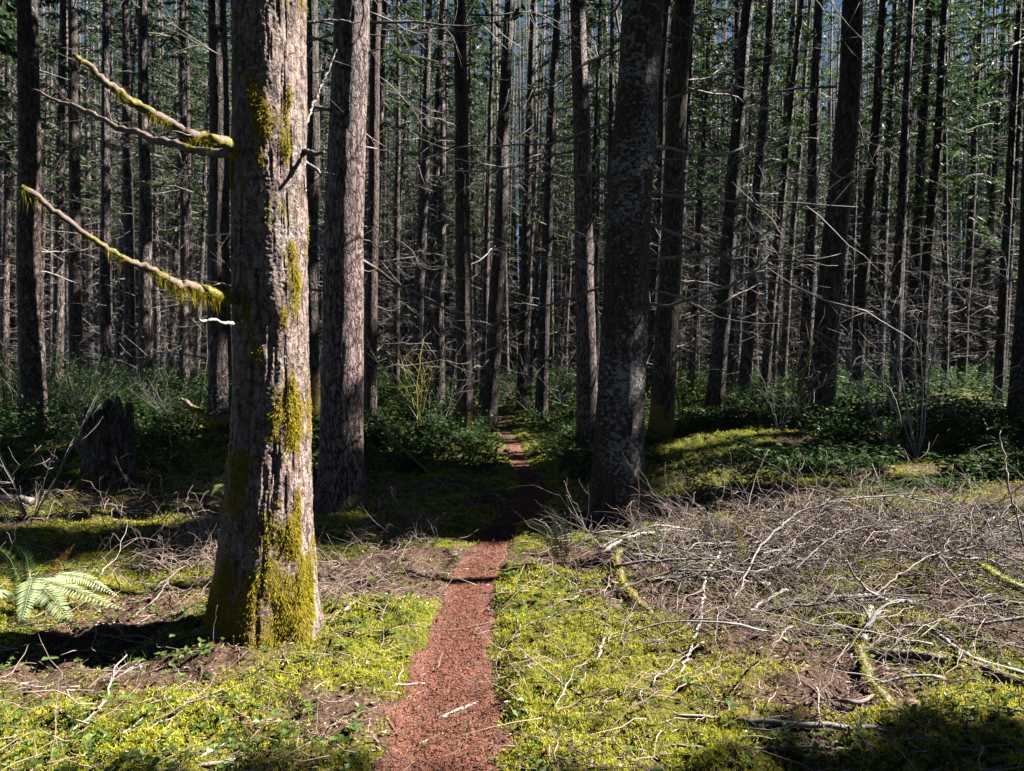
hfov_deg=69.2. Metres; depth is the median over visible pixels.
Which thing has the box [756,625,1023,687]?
fallen branch
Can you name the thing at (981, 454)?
evergreen shrub
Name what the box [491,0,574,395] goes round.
conifer tree
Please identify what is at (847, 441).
evergreen shrub
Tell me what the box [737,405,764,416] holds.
evergreen shrub
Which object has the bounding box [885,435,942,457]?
evergreen shrub
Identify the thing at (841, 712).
fallen stick
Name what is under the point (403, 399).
shrub
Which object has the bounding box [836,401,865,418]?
evergreen shrub
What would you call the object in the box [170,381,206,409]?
tall shrub
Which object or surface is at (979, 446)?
evergreen shrub
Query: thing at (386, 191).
conifer tree
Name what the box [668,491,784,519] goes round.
fallen branch
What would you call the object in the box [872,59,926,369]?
conifer tree
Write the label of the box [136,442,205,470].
evergreen shrub
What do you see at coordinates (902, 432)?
evergreen shrub
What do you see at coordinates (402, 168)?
conifer tree
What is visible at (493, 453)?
sword fern
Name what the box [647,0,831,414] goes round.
conifer tree
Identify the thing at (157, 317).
conifer tree
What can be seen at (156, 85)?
conifer tree
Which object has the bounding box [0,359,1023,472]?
undergrowth
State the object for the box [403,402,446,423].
evergreen shrub
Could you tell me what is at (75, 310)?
conifer tree
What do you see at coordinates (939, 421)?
evergreen shrub
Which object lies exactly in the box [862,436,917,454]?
evergreen shrub
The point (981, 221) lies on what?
conifer tree
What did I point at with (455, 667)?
bark chips
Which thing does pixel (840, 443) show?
sword fern
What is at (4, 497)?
log
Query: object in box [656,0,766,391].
conifer tree
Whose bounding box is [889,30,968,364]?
conifer tree
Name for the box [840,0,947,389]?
conifer tree
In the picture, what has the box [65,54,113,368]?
conifer tree
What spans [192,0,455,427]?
conifer tree
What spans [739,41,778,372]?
conifer tree
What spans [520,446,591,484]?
sword fern
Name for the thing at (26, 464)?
evergreen shrub
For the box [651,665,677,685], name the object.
fallen stick
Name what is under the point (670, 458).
evergreen shrub
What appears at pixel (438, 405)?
twig bush
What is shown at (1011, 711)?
fallen stick
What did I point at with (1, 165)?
conifer tree
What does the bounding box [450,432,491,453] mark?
evergreen shrub
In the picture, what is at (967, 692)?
fallen stick
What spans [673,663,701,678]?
fallen stick
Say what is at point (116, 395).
tall shrub
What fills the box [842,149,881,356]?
conifer tree
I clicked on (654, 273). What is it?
conifer tree
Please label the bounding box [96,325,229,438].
twig bush
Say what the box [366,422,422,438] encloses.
evergreen shrub
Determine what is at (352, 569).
brushwood
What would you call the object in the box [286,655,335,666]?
fallen stick
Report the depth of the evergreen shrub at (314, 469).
9.20 m
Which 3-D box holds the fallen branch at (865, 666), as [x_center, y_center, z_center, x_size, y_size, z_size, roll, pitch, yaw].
[1.811,1.394,3.606,0.246,0.176,1.685,0,1,14]
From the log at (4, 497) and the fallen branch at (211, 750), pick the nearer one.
the fallen branch at (211, 750)
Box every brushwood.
[0,446,400,560]
[5,501,373,624]
[30,416,500,580]
[66,508,448,679]
[316,474,494,580]
[477,528,1023,718]
[490,431,1023,646]
[508,476,914,596]
[530,432,902,534]
[540,456,1023,682]
[544,476,1023,703]
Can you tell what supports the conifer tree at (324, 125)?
on the ground
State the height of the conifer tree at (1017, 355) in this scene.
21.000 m
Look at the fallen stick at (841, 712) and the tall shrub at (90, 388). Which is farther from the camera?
the tall shrub at (90, 388)
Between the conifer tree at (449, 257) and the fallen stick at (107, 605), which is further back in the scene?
the conifer tree at (449, 257)
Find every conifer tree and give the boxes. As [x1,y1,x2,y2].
[0,0,51,375]
[0,0,72,96]
[0,0,81,390]
[0,0,111,432]
[0,0,123,390]
[0,10,17,212]
[0,19,17,355]
[2,20,54,362]
[10,5,90,369]
[10,38,54,363]
[10,157,53,354]
[11,1,96,373]
[11,20,67,349]
[12,0,360,649]
[40,0,135,395]
[43,0,175,400]
[45,112,95,364]
[47,0,121,379]
[57,0,182,393]
[65,0,178,364]
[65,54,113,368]
[67,0,159,371]
[78,0,186,380]
[79,0,230,403]
[81,14,138,372]
[84,0,201,376]
[93,114,138,370]
[96,0,371,430]
[113,13,176,360]
[114,82,159,345]
[115,0,229,388]
[118,64,179,362]
[133,31,174,330]
[134,2,208,380]
[149,0,230,385]
[151,45,199,373]
[156,0,552,513]
[159,3,231,379]
[160,97,205,373]
[161,24,208,369]
[167,9,231,361]
[185,0,232,356]
[191,4,231,311]
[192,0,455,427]
[193,125,207,360]
[194,50,231,368]
[194,167,208,350]
[200,23,231,223]
[306,0,369,369]
[317,0,368,369]
[317,0,400,366]
[317,0,473,428]
[317,67,331,364]
[317,119,325,333]
[318,132,327,357]
[319,0,453,383]
[321,7,407,359]
[364,0,489,409]
[367,0,569,433]
[368,0,431,392]
[368,0,452,353]
[377,0,433,373]
[377,2,515,402]
[377,82,400,352]
[377,110,416,361]
[378,70,417,363]
[378,179,390,321]
[379,0,502,402]
[386,34,424,367]
[397,0,920,530]
[400,1,482,364]
[411,102,451,321]
[414,0,511,396]
[430,0,536,404]
[430,8,493,366]
[431,0,549,427]
[433,90,487,382]
[435,0,730,449]
[446,3,515,391]
[446,92,480,371]
[446,129,489,345]
[449,93,492,347]
[452,44,519,364]
[473,0,606,410]
[475,16,533,373]
[477,127,519,343]
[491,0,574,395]
[502,0,618,419]
[504,0,564,363]
[532,47,570,359]
[533,53,602,377]
[535,0,621,368]
[541,0,620,375]
[549,109,574,367]
[551,135,574,374]
[552,0,803,444]
[552,6,609,361]
[560,0,614,317]
[563,7,616,345]
[599,56,617,317]
[602,0,728,330]
[616,0,718,360]
[645,0,716,409]
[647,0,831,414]
[649,0,755,391]
[650,114,657,232]
[651,63,706,343]
[653,137,696,353]
[656,0,731,355]
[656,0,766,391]
[678,1,729,377]
[678,60,718,347]
[679,134,711,365]
[682,0,803,403]
[683,2,727,375]
[686,0,788,391]
[688,44,748,353]
[693,0,926,429]
[702,55,744,342]
[703,0,790,381]
[718,0,840,389]
[719,2,784,373]
[719,4,779,346]
[725,0,841,392]
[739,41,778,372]
[739,53,777,265]
[744,0,827,379]
[746,36,819,354]
[749,0,896,401]
[752,0,823,366]
[754,0,808,378]
[767,4,828,362]
[773,30,851,330]
[791,106,832,332]
[796,117,830,290]
[807,0,898,376]
[834,0,941,383]
[839,0,935,398]
[839,0,979,403]
[839,163,869,368]
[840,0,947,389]
[841,0,977,386]
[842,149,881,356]
[851,69,893,357]
[852,11,899,358]
[857,0,1004,398]
[860,1,968,372]
[871,117,919,367]
[872,0,1014,395]
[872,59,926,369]
[885,111,923,366]
[887,0,986,363]
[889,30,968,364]
[890,0,1009,390]
[905,109,960,364]
[912,0,1017,389]
[920,108,961,367]
[928,0,1023,406]
[929,33,989,368]
[936,0,1021,388]
[943,0,1023,386]
[948,0,1023,421]
[952,0,1019,372]
[963,82,1008,368]
[969,96,1019,371]
[970,39,1017,372]
[974,143,1019,364]
[979,25,1023,336]
[1009,172,1020,349]
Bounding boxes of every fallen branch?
[51,561,189,570]
[67,655,148,733]
[131,545,206,618]
[163,734,304,769]
[197,743,223,759]
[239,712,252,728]
[339,690,380,746]
[353,682,424,689]
[366,410,457,494]
[385,714,398,735]
[426,620,497,629]
[437,701,477,719]
[511,710,606,717]
[589,526,686,565]
[592,628,610,667]
[599,532,845,602]
[610,536,662,622]
[657,743,848,755]
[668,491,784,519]
[673,713,892,734]
[679,551,720,673]
[711,472,1023,602]
[746,588,788,616]
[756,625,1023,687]
[794,463,1023,577]
[816,589,856,605]
[823,686,878,704]
[832,507,1023,598]
[853,605,921,736]
[860,605,873,641]
[869,578,1023,622]
[926,625,1023,677]
[966,430,1023,546]
[975,560,1023,594]
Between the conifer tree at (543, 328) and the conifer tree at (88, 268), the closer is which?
the conifer tree at (543, 328)
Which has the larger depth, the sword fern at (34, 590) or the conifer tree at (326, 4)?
the conifer tree at (326, 4)
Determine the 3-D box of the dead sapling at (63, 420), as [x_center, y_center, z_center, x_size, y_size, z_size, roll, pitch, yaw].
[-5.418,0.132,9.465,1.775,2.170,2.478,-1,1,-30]
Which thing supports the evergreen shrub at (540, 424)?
on the ground
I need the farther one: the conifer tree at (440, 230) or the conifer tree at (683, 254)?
the conifer tree at (683, 254)
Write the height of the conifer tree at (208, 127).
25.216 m
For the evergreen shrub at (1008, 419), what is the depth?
12.22 m
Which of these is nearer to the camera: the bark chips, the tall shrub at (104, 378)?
the bark chips
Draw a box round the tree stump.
[59,396,156,500]
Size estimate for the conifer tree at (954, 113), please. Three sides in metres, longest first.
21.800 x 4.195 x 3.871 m
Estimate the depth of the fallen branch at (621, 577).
5.08 m
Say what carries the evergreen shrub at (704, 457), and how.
on the ground
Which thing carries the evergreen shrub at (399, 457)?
on the ground
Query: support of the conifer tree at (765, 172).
on the ground
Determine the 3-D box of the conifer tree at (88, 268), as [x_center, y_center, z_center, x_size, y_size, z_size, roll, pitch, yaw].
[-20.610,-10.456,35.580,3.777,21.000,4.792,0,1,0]
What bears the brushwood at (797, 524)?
on the ground
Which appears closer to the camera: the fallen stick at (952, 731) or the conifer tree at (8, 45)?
the fallen stick at (952, 731)
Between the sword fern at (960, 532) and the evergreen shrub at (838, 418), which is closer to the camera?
the sword fern at (960, 532)
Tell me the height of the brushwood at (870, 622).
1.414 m
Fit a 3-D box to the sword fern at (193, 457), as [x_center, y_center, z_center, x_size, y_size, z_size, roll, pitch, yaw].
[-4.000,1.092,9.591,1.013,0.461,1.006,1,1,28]
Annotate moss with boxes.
[0,419,1023,770]
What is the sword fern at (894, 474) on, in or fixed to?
on the ground
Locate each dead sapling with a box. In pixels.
[0,370,134,519]
[3,306,160,456]
[381,304,460,426]
[724,249,973,452]
[760,325,824,428]
[800,207,977,457]
[966,479,1018,572]
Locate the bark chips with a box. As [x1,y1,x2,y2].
[364,469,543,770]
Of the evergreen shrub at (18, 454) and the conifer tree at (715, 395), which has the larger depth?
the conifer tree at (715, 395)
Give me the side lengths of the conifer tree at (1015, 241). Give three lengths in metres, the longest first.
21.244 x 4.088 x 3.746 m
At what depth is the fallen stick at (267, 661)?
3.62 m
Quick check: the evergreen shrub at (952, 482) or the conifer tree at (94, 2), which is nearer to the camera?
the evergreen shrub at (952, 482)
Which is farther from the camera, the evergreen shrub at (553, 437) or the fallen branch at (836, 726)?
the evergreen shrub at (553, 437)
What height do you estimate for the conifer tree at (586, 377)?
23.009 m
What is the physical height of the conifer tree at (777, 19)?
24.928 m
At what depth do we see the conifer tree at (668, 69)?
25.25 m
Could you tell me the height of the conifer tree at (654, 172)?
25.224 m
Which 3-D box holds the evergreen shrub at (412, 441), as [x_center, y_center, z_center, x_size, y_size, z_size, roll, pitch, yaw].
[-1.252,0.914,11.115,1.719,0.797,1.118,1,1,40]
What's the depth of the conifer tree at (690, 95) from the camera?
23.92 m
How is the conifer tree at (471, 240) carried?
on the ground
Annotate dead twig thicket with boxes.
[0,0,1023,420]
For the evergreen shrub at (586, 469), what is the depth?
10.20 m
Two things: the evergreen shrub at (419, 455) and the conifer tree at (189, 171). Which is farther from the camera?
the conifer tree at (189, 171)
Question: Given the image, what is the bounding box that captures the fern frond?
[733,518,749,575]
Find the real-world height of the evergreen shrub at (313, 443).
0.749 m
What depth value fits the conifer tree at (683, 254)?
48.82 m
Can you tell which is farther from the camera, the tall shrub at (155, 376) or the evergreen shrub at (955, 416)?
the tall shrub at (155, 376)
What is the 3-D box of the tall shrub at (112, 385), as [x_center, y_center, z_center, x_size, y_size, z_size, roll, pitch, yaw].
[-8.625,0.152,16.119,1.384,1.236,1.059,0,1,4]
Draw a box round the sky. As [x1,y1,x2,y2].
[11,0,1013,300]
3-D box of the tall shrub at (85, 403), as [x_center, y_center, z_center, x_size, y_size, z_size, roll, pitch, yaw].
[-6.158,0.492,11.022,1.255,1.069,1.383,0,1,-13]
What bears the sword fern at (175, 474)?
on the ground
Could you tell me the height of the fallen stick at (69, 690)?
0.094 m
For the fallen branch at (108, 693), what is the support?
on the ground
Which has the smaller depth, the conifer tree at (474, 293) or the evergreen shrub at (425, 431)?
the evergreen shrub at (425, 431)
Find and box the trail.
[374,432,546,770]
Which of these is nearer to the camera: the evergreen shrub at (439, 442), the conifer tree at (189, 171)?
the evergreen shrub at (439, 442)
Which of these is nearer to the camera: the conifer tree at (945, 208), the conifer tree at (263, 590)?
the conifer tree at (263, 590)
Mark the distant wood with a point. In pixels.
(831, 108)
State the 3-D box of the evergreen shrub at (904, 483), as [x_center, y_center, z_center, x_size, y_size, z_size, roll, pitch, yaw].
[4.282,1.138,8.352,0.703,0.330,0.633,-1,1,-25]
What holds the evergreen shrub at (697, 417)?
on the ground
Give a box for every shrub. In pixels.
[0,350,90,422]
[0,359,53,407]
[0,359,75,414]
[0,403,48,427]
[0,424,45,461]
[0,435,73,469]
[0,449,80,492]
[0,451,52,491]
[2,364,51,407]
[2,396,74,414]
[17,350,119,418]
[18,425,81,459]
[38,383,141,437]
[46,352,94,404]
[46,355,126,410]
[50,413,83,424]
[52,361,135,400]
[52,382,105,417]
[53,414,81,441]
[71,369,151,405]
[74,379,107,410]
[81,408,182,443]
[83,380,145,408]
[97,360,177,407]
[101,364,143,397]
[110,387,202,420]
[115,361,165,394]
[116,358,184,396]
[135,425,187,441]
[136,408,200,452]
[136,430,210,475]
[136,433,199,452]
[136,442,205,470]
[156,388,202,419]
[160,352,207,428]
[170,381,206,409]
[171,409,205,422]
[208,374,231,398]
[212,440,315,450]
[214,374,231,424]
[215,466,315,486]
[311,413,319,453]
[311,441,385,475]
[311,446,392,486]
[313,411,374,428]
[319,381,422,446]
[319,413,408,454]
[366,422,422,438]
[369,440,446,473]
[371,426,418,446]
[375,442,444,473]
[377,421,492,468]
[380,420,415,433]
[388,390,420,412]
[390,433,468,453]
[395,402,451,427]
[397,424,453,442]
[402,409,464,448]
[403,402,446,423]
[411,422,486,443]
[444,426,487,438]
[445,432,488,453]
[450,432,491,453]
[468,429,510,450]
[474,413,508,437]
[528,427,575,447]
[530,416,562,428]
[536,425,586,448]
[547,440,592,462]
[551,419,574,435]
[552,369,575,397]
[552,429,575,442]
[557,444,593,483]
[558,425,575,433]
[645,447,694,464]
[657,445,727,470]
[659,462,755,500]
[671,417,703,438]
[676,412,716,421]
[684,409,722,430]
[698,452,746,469]
[703,406,745,424]
[704,403,746,418]
[717,436,793,468]
[720,459,820,489]
[725,374,754,405]
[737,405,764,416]
[741,379,782,405]
[743,436,793,448]
[752,473,801,491]
[758,413,783,428]
[761,442,825,473]
[765,399,836,427]
[770,414,821,429]
[781,444,849,473]
[782,436,844,456]
[782,448,843,471]
[783,418,867,447]
[795,435,864,467]
[802,421,825,432]
[813,419,880,449]
[818,417,870,441]
[820,444,885,477]
[828,412,879,427]
[829,435,866,445]
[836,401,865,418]
[840,444,904,472]
[845,471,899,494]
[846,402,892,424]
[851,406,902,422]
[853,474,920,492]
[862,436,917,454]
[865,415,912,432]
[879,421,922,443]
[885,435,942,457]
[886,409,915,421]
[893,416,933,430]
[899,407,957,434]
[902,411,940,425]
[914,465,986,492]
[923,451,1001,481]
[926,411,975,428]
[934,464,973,484]
[935,411,970,423]
[937,456,1018,481]
[938,408,1001,429]
[942,439,984,453]
[942,452,1008,473]
[952,439,1015,453]
[953,444,1023,471]
[956,458,1023,481]
[960,405,1000,418]
[961,412,1006,426]
[963,422,1006,435]
[966,432,1021,454]
[972,454,1022,478]
[975,452,1023,472]
[979,359,993,384]
[985,447,1023,478]
[986,413,1023,433]
[991,409,1023,434]
[992,444,1023,470]
[1000,423,1023,441]
[1000,455,1023,476]
[1012,437,1023,451]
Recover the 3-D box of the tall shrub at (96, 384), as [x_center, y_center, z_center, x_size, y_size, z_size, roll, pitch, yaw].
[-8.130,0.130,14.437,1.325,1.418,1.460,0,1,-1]
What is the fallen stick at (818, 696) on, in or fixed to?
on the ground
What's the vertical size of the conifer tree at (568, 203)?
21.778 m
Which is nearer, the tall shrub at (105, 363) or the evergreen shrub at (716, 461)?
the evergreen shrub at (716, 461)
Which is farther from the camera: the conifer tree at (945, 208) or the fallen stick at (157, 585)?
the conifer tree at (945, 208)
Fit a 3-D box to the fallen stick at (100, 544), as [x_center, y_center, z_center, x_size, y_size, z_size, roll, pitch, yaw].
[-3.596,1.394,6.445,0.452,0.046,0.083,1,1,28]
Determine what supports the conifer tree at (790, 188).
on the ground
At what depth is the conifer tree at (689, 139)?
34.23 m
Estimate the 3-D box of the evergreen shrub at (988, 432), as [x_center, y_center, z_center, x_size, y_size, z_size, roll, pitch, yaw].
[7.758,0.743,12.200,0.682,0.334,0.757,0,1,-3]
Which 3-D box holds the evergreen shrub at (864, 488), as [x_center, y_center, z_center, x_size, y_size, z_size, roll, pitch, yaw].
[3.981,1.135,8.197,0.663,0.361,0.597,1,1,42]
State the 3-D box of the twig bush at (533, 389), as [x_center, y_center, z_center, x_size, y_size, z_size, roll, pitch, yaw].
[0.750,-0.088,19.533,3.540,2.580,2.553,0,1,20]
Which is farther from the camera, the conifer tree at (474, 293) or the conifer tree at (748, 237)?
the conifer tree at (748, 237)
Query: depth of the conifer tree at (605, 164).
45.71 m
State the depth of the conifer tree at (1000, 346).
20.00 m
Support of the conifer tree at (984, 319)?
on the ground
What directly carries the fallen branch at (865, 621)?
on the fallen branch at (865, 666)
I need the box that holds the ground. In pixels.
[0,306,1023,770]
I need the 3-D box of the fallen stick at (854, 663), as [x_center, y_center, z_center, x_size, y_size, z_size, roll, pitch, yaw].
[1.908,1.361,3.937,0.522,0.178,0.206,0,1,-23]
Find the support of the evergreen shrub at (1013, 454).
on the ground
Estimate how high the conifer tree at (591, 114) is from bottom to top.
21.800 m
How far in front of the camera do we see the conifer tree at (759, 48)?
41.82 m
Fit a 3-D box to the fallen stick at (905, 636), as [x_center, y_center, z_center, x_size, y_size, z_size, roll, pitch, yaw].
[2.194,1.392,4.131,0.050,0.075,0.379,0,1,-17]
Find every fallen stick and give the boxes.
[0,682,79,693]
[0,697,72,737]
[27,658,84,670]
[48,687,169,720]
[61,621,98,659]
[66,670,105,698]
[75,597,143,608]
[78,542,117,548]
[90,617,144,627]
[101,523,135,575]
[118,688,223,742]
[122,627,172,673]
[147,575,184,593]
[169,576,203,597]
[235,633,298,680]
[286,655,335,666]
[337,579,352,603]
[367,587,413,590]
[493,616,549,647]
[511,640,582,696]
[526,595,578,618]
[552,659,596,709]
[553,687,607,710]
[607,679,723,702]
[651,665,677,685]
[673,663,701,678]
[684,681,724,713]
[728,707,837,740]
[799,670,875,724]
[815,687,851,739]
[850,622,914,671]
[865,705,935,715]
[881,628,927,650]
[904,723,935,742]
[915,722,993,753]
[916,688,1021,697]
[922,576,974,585]
[926,582,1015,609]
[988,709,1023,713]
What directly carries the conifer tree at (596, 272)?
on the ground
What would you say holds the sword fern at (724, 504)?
on the ground
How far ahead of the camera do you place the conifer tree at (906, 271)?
62.28 m
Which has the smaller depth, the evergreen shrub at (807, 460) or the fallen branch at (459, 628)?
the fallen branch at (459, 628)
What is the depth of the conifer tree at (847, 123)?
12.79 m
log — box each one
[0,494,33,505]
[655,446,790,476]
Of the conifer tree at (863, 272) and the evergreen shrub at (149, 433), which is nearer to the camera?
the evergreen shrub at (149, 433)
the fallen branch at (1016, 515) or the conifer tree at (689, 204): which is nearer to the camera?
the fallen branch at (1016, 515)
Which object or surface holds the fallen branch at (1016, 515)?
on the fallen branch at (852, 529)
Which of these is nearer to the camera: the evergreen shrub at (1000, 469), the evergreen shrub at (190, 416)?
the evergreen shrub at (1000, 469)
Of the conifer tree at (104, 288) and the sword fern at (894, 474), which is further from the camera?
the conifer tree at (104, 288)
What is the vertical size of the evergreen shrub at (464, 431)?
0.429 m
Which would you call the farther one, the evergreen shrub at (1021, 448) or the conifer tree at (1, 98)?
the conifer tree at (1, 98)
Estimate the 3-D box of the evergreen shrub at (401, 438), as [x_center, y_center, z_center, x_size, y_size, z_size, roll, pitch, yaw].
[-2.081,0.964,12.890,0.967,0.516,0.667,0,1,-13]
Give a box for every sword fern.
[0,543,125,632]
[27,456,81,474]
[130,458,223,491]
[162,451,225,480]
[167,484,223,501]
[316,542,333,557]
[446,451,529,465]
[502,432,524,440]
[512,436,549,450]
[519,505,591,566]
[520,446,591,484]
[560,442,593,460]
[645,462,673,474]
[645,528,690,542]
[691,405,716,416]
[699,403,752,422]
[699,500,752,509]
[764,466,828,479]
[806,416,849,438]
[811,437,868,449]
[844,461,936,487]
[863,438,915,459]
[870,491,969,508]
[879,473,943,484]
[909,424,964,437]
[919,519,1019,547]
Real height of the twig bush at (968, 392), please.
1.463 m
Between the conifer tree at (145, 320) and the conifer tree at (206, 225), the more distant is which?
the conifer tree at (206, 225)
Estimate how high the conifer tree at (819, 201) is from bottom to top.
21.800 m
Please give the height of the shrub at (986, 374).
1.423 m
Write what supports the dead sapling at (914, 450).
on the ground
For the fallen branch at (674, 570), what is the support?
on the ground
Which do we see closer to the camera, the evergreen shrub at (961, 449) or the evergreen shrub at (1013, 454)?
the evergreen shrub at (1013, 454)
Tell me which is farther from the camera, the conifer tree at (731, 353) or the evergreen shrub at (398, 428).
the conifer tree at (731, 353)
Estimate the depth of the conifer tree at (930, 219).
22.80 m
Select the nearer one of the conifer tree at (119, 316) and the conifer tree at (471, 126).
the conifer tree at (119, 316)
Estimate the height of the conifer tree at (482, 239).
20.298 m
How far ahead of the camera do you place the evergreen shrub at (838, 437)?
10.99 m
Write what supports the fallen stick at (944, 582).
on the ground
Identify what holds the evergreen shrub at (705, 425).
on the ground
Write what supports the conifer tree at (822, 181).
on the ground
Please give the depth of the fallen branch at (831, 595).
4.80 m
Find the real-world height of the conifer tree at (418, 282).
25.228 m
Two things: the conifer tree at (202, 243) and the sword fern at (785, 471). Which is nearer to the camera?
the sword fern at (785, 471)
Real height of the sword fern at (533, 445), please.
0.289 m
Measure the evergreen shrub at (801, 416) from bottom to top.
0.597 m
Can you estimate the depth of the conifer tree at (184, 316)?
27.28 m
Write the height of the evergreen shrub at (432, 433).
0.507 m
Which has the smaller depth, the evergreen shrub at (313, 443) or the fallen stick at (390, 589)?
the fallen stick at (390, 589)
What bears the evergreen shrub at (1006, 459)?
on the ground
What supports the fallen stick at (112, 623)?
on the ground
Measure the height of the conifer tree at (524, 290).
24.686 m
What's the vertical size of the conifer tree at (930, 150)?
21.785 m
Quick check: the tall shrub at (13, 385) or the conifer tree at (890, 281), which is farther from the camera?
the conifer tree at (890, 281)
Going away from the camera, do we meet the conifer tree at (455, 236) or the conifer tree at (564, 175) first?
the conifer tree at (564, 175)
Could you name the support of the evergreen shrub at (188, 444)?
on the ground
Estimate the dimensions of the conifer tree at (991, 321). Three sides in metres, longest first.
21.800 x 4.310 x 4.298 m
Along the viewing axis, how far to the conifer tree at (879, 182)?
59.30 m
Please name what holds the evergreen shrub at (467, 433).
on the ground
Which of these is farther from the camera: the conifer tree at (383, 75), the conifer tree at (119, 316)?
the conifer tree at (119, 316)
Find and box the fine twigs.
[0,419,1023,770]
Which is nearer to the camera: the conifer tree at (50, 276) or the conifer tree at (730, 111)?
the conifer tree at (50, 276)
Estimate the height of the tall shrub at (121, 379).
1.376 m
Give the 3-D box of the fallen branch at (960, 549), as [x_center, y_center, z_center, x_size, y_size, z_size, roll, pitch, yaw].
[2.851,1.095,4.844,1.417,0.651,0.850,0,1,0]
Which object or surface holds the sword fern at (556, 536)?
on the ground
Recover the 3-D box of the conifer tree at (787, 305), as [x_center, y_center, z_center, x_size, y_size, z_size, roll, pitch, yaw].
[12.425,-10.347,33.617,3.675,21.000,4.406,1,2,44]
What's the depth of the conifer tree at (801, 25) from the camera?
24.18 m
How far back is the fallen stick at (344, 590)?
4.59 m
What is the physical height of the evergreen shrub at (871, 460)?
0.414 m
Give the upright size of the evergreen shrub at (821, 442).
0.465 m
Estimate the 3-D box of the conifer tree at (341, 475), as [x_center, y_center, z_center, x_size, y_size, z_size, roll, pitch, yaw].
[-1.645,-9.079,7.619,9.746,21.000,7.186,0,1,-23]
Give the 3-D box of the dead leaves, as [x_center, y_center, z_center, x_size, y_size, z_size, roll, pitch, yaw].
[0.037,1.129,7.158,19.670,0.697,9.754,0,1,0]
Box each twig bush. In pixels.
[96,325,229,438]
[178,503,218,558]
[366,334,487,436]
[474,334,598,427]
[652,290,745,424]
[711,322,885,429]
[897,355,1023,424]
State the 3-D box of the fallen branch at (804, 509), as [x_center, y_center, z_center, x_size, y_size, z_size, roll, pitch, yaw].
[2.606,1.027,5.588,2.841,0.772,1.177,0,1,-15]
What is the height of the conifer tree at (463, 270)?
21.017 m
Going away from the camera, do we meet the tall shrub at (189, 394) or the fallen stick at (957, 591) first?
the fallen stick at (957, 591)
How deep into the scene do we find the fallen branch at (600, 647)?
4.08 m
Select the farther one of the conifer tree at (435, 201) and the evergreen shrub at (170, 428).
the conifer tree at (435, 201)
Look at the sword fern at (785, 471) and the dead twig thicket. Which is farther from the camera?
the dead twig thicket
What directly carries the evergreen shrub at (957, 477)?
on the ground
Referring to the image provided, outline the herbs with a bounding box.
[0,426,1023,770]
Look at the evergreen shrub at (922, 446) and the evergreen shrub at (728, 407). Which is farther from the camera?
the evergreen shrub at (728, 407)
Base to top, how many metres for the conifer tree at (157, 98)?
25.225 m
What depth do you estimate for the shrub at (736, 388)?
19.20 m
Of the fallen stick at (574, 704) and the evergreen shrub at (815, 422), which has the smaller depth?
the fallen stick at (574, 704)
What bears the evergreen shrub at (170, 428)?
on the ground
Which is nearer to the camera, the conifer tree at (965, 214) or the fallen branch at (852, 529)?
the fallen branch at (852, 529)
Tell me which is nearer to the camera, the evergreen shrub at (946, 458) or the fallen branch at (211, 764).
the fallen branch at (211, 764)
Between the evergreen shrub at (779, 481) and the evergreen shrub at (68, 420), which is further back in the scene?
the evergreen shrub at (68, 420)
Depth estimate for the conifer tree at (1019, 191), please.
32.85 m
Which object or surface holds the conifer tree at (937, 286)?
on the ground
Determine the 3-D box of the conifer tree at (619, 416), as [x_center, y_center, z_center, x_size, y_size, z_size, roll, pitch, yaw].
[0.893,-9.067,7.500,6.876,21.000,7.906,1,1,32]
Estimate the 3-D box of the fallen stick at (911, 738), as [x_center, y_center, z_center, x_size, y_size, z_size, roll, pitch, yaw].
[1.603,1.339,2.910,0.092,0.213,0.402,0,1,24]
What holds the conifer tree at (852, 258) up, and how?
on the ground
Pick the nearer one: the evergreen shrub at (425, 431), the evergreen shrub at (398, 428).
the evergreen shrub at (425, 431)
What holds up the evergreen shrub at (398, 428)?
on the ground
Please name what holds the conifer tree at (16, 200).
on the ground
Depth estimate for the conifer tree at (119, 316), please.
26.99 m
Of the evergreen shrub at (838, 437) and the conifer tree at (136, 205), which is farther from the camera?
the conifer tree at (136, 205)
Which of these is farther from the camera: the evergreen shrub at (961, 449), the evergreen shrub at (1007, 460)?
the evergreen shrub at (961, 449)
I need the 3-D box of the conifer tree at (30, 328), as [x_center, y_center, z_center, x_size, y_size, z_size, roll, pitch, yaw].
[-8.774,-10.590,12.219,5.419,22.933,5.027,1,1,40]
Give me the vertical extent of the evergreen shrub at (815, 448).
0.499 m
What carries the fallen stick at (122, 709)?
on the ground
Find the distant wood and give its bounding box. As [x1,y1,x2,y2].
[1,0,1023,376]
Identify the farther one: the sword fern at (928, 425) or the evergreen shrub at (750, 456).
the sword fern at (928, 425)
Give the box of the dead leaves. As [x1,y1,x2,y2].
[0,429,1023,770]
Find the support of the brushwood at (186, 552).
on the ground
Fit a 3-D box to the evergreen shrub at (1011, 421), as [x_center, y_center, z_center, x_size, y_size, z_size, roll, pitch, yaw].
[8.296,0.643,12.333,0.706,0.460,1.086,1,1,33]
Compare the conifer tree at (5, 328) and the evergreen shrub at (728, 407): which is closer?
the evergreen shrub at (728, 407)
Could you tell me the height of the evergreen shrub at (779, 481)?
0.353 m
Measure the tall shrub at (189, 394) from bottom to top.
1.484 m

